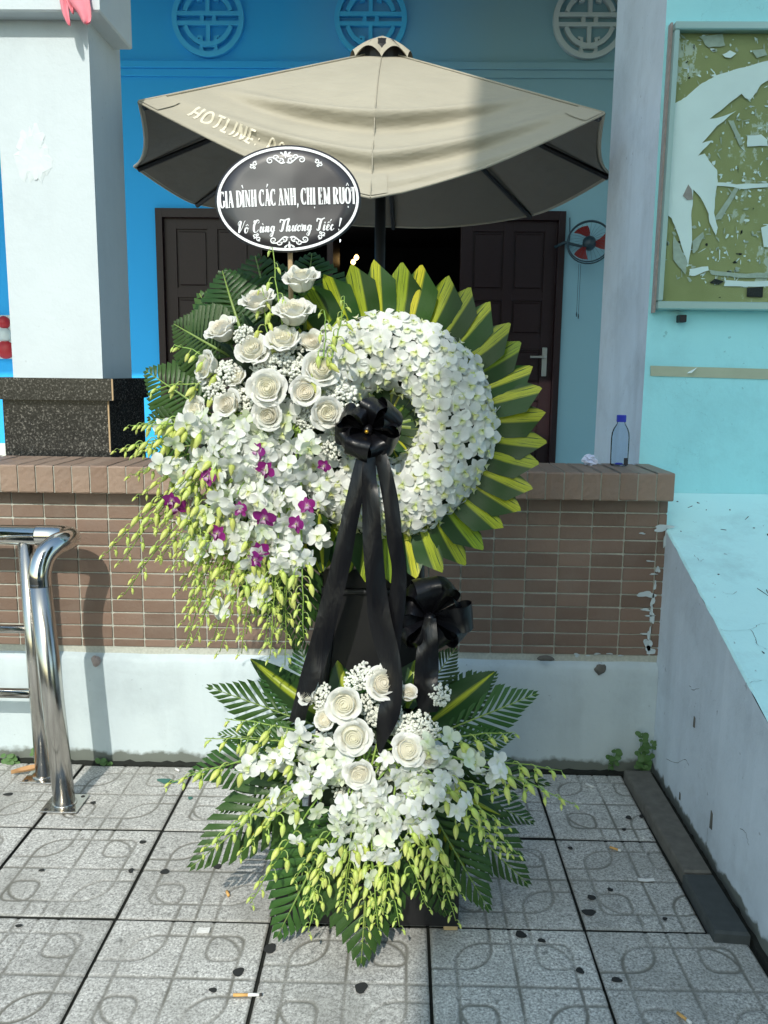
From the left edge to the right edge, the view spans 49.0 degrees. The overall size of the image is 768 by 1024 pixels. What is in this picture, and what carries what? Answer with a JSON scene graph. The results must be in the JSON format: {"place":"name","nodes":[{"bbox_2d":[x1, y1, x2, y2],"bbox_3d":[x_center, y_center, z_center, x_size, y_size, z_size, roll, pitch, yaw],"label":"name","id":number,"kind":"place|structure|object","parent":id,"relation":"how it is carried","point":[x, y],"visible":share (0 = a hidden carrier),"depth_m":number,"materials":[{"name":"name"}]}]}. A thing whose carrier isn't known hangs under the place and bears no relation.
{"place":"outdoors","nodes":[
{"label":"outdoors","id":0,"kind":"place"},
{"bbox_2d":[0,0,617,463],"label":"temple building","id":1,"kind":"structure","parent":0,"point":[528,284],"depth_m":6.90,"materials":[{"name":"paint"}]},
{"bbox_2d":[0,315,11,358],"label":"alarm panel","id":2,"kind":"object","parent":1,"relation":"attached to","point":[5,343],"visible":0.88,"depth_m":7.04,"materials":[{"name":"white"}]},
{"bbox_2d":[164,218,261,457],"bbox_3d":[-1.428,-1.362,7.153,0.803,2.155,0.055,1,9,1],"label":"door","id":3,"kind":"structure","parent":1,"relation":"in","point":[196,249],"depth_m":7.01,"materials":[{"name":"brown wood"}]},
{"bbox_2d":[327,237,339,278],"bbox_3d":[-0.453,-1.420,7.571,0.050,2.155,0.780,1,9,1],"label":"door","id":4,"kind":"structure","parent":1,"relation":"in","point":[333,248],"depth_m":7.22,"materials":[{"name":"brown wood"}]},
{"bbox_2d":[459,221,557,462],"bbox_3d":[1.016,-1.321,7.074,0.788,2.155,0.121,1,9,1],"label":"door","id":5,"kind":"structure","parent":1,"relation":"in","point":[510,266],"depth_m":6.99,"materials":[{"name":"brown wood"}]},
{"bbox_2d":[554,218,605,318],"bbox_3d":[1.569,-1.971,6.770,0.482,0.808,0.190,8,12,38],"label":"wall fan","id":6,"kind":"object","parent":1,"relation":"attached to","point":[589,243],"depth_m":6.70,"materials":[{"name":"red plastic"}]},
{"bbox_2d":[0,763,767,1023],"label":"pavement","id":7,"kind":"structure","parent":0,"point":[110,904],"depth_m":2.16,"materials":[{"name":"grey tile"}]},
{"bbox_2d":[1,753,19,764],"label":"weed","id":8,"kind":"object","parent":7,"relation":"on","point":[8,759],"visible":1,"depth_m":3.06,"materials":[{"name":"green plant"}]},
{"bbox_2d":[11,764,34,773],"bbox_3d":[-1.258,0.910,2.983,0.114,0.024,0.038,-3,10,-19],"label":"dry leaf","id":9,"kind":"object","parent":7,"relation":"on","point":[27,768],"visible":0.66,"depth_m":2.98,"materials":[{"name":"plant"}]},
{"bbox_2d":[0,525,88,813],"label":"steel barrier","id":10,"kind":"object","parent":7,"relation":"on","point":[43,692],"visible":1,"depth_m":2.74,"materials":[{"name":"silver metal"}]},
{"bbox_2d":[95,758,112,765],"bbox_3d":[-1.022,0.909,3.072,0.064,0.030,0.021,3,10,13],"label":"weed","id":11,"kind":"object","parent":7,"relation":"on","point":[103,761],"visible":1,"depth_m":3.07,"materials":[{"name":"green plant"}]},
{"bbox_2d":[196,927,210,932],"bbox_3d":[-0.463,1.075,2.166,0.032,0.002,0.024,1,9,1],"label":"paper scrap","id":12,"kind":"object","parent":7,"relation":"on","point":[203,930],"visible":1,"depth_m":2.17,"materials":[{"name":"white paper"}]},
{"bbox_2d":[233,993,261,996],"bbox_3d":[-0.314,1.111,1.942,0.066,0.007,0.011,1,9,1],"label":"cigarette butt","id":13,"kind":"object","parent":7,"relation":"on","point":[245,994],"visible":1,"depth_m":1.94,"materials":[{"name":"brown paper"}]},
{"bbox_2d":[275,564,458,929],"bbox_3d":[-0.033,0.262,2.212,0.472,1.601,0.327,1,9,1],"label":"flower stand","id":14,"kind":"object","parent":7,"relation":"on","point":[352,645],"visible":0.19,"depth_m":2.19,"materials":[{"name":"black"}]},
{"bbox_2d":[164,638,578,967],"bbox_3d":[-0.032,0.680,2.126,1.002,0.757,0.399,1,9,1],"label":"flower arrangement","id":15,"kind":"object","parent":14,"relation":"attached to","point":[351,779],"visible":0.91,"depth_m":2.03,"materials":[{"name":"white plant"}]},
{"bbox_2d":[401,576,473,720],"bbox_3d":[0.118,0.349,2.063,0.197,0.391,0.106,1,9,1],"label":"ribbon bow","id":16,"kind":"object","parent":15,"relation":"attached to","point":[430,628],"visible":0.91,"depth_m":2.03,"materials":[{"name":"black fabric"}]},
{"bbox_2d":[234,260,546,582],"bbox_3d":[0.002,-0.216,2.080,0.802,0.800,0.173,1,9,1],"label":"orchid wreath","id":17,"kind":"object","parent":14,"relation":"attached to","point":[442,372],"visible":0.59,"depth_m":2.07,"materials":[{"name":"white plant"}]},
{"bbox_2d":[99,247,358,671],"bbox_3d":[-0.372,-0.128,2.084,0.629,1.033,0.337,1,9,1],"label":"flower arrangement","id":18,"kind":"object","parent":17,"relation":"attached to","point":[247,469],"visible":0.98,"depth_m":1.98,"materials":[{"name":"white plant"}]},
{"bbox_2d":[215,145,360,299],"bbox_3d":[-0.227,-0.642,1.996,0.343,0.428,0.034,1,9,1],"label":"oval sign","id":19,"kind":"object","parent":18,"relation":"attached to","point":[289,199],"visible":1,"depth_m":1.98,"materials":[{"name":"grey plastic"}]},
{"bbox_2d":[289,397,406,752],"bbox_3d":[-0.089,0.151,1.994,0.285,0.840,0.119,1,9,1],"label":"ribbon bow","id":20,"kind":"object","parent":17,"relation":"attached to","point":[367,434],"visible":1,"depth_m":1.98,"materials":[{"name":"black fabric"}]},
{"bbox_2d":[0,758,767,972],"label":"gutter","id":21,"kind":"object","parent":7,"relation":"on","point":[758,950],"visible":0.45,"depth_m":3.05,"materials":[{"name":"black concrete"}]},
{"bbox_2d":[606,749,622,769],"bbox_3d":[0.822,0.887,3.019,0.060,0.085,0.025,1,9,1],"label":"weed","id":22,"kind":"object","parent":7,"relation":"on","point":[615,759],"visible":1,"depth_m":3.02,"materials":[{"name":"green plant"}]},
{"bbox_2d":[634,731,656,770],"bbox_3d":[0.936,0.856,3.003,0.092,0.158,0.030,1,9,1],"label":"weed","id":23,"kind":"object","parent":7,"relation":"on","point":[644,757],"visible":0.98,"depth_m":3.00,"materials":[{"name":"green plant"}]},
{"bbox_2d":[638,878,654,881],"bbox_3d":[0.748,1.049,2.405,0.048,0.003,0.016,1,9,1],"label":"paper scrap","id":24,"kind":"object","parent":7,"relation":"on","point":[646,880],"visible":1,"depth_m":2.40,"materials":[{"name":"white paper"}]},
{"bbox_2d":[623,770,710,881],"bbox_3d":[0.895,0.991,2.705,0.092,0.044,0.619,1,9,1],"label":"kerb stone","id":25,"kind":"object","parent":7,"relation":"on","point":[678,847],"visible":0.91,"depth_m":2.65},
{"bbox_2d":[676,1011,692,1023],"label":"cigarette butt","id":26,"kind":"object","parent":7,"relation":"on","point":[678,1013],"visible":1,"depth_m":1.89,"materials":[{"name":"brown paper"}]},
{"bbox_2d":[652,493,767,955],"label":"stair parapet","id":27,"kind":"structure","parent":7,"relation":"on","point":[710,765],"depth_m":2.57,"materials":[{"name":"blue paint"}]},
{"bbox_2d":[682,874,750,947],"bbox_3d":[0.886,1.065,2.265,0.088,0.040,0.260,1,9,1],"label":"kerb stone","id":28,"kind":"object","parent":7,"relation":"on","point":[720,920],"visible":1,"depth_m":2.23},
{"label":"yard floor","id":29,"kind":"structure","parent":0,"visible":0},
{"bbox_2d":[133,36,608,268],"bbox_3d":[-0.079,-1.073,4.346,2.300,2.540,2.312,-2,10,-15],"label":"market umbrella","id":30,"kind":"object","parent":29,"relation":"on","point":[401,134],"visible":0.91,"depth_m":3.55,"materials":[{"name":"fabric"}]},
{"bbox_2d":[594,0,767,549],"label":"corner pier","id":31,"kind":"structure","parent":29,"relation":"on","point":[688,398],"depth_m":3.13,"materials":[{"name":"paint"}]},
{"bbox_2d":[651,21,767,322],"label":"display case","id":32,"kind":"object","parent":31,"relation":"attached to","point":[711,246],"visible":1,"depth_m":2.96,"materials":[{"name":"teal metal"}]},
{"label":"ground","id":33,"kind":"structure","parent":0,"visible":0},
{"bbox_2d":[0,455,674,772],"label":"planter wall","id":34,"kind":"structure","parent":33,"relation":"on","point":[557,580],"depth_m":3.01,"materials":[{"name":"tile"}]},
{"bbox_2d":[0,0,147,456],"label":"gate pillar","id":35,"kind":"structure","parent":34,"relation":"on","point":[71,387],"depth_m":3.22,"materials":[{"name":"paint"}]},
{"bbox_2d":[60,0,90,25],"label":"pink cloth","id":36,"kind":"object","parent":35,"relation":"hanging from","point":[82,8],"visible":1,"depth_m":2.96,"materials":[{"name":"pink fabric"}]},
{"bbox_2d":[581,454,597,465],"bbox_3d":[0.750,-0.190,3.081,0.060,0.046,0.049,1,9,1],"label":"paper ball","id":37,"kind":"object","parent":34,"relation":"on","point":[589,459],"visible":0.98,"depth_m":3.07,"materials":[{"name":"white paper"}]},
{"bbox_2d":[610,415,629,465],"bbox_3d":[0.856,-0.260,3.056,0.065,0.184,0.065,1,9,1],"label":"water bottle","id":38,"kind":"object","parent":34,"relation":"on","point":[621,418],"visible":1,"depth_m":3.05,"materials":[{"name":"clear plastic"}]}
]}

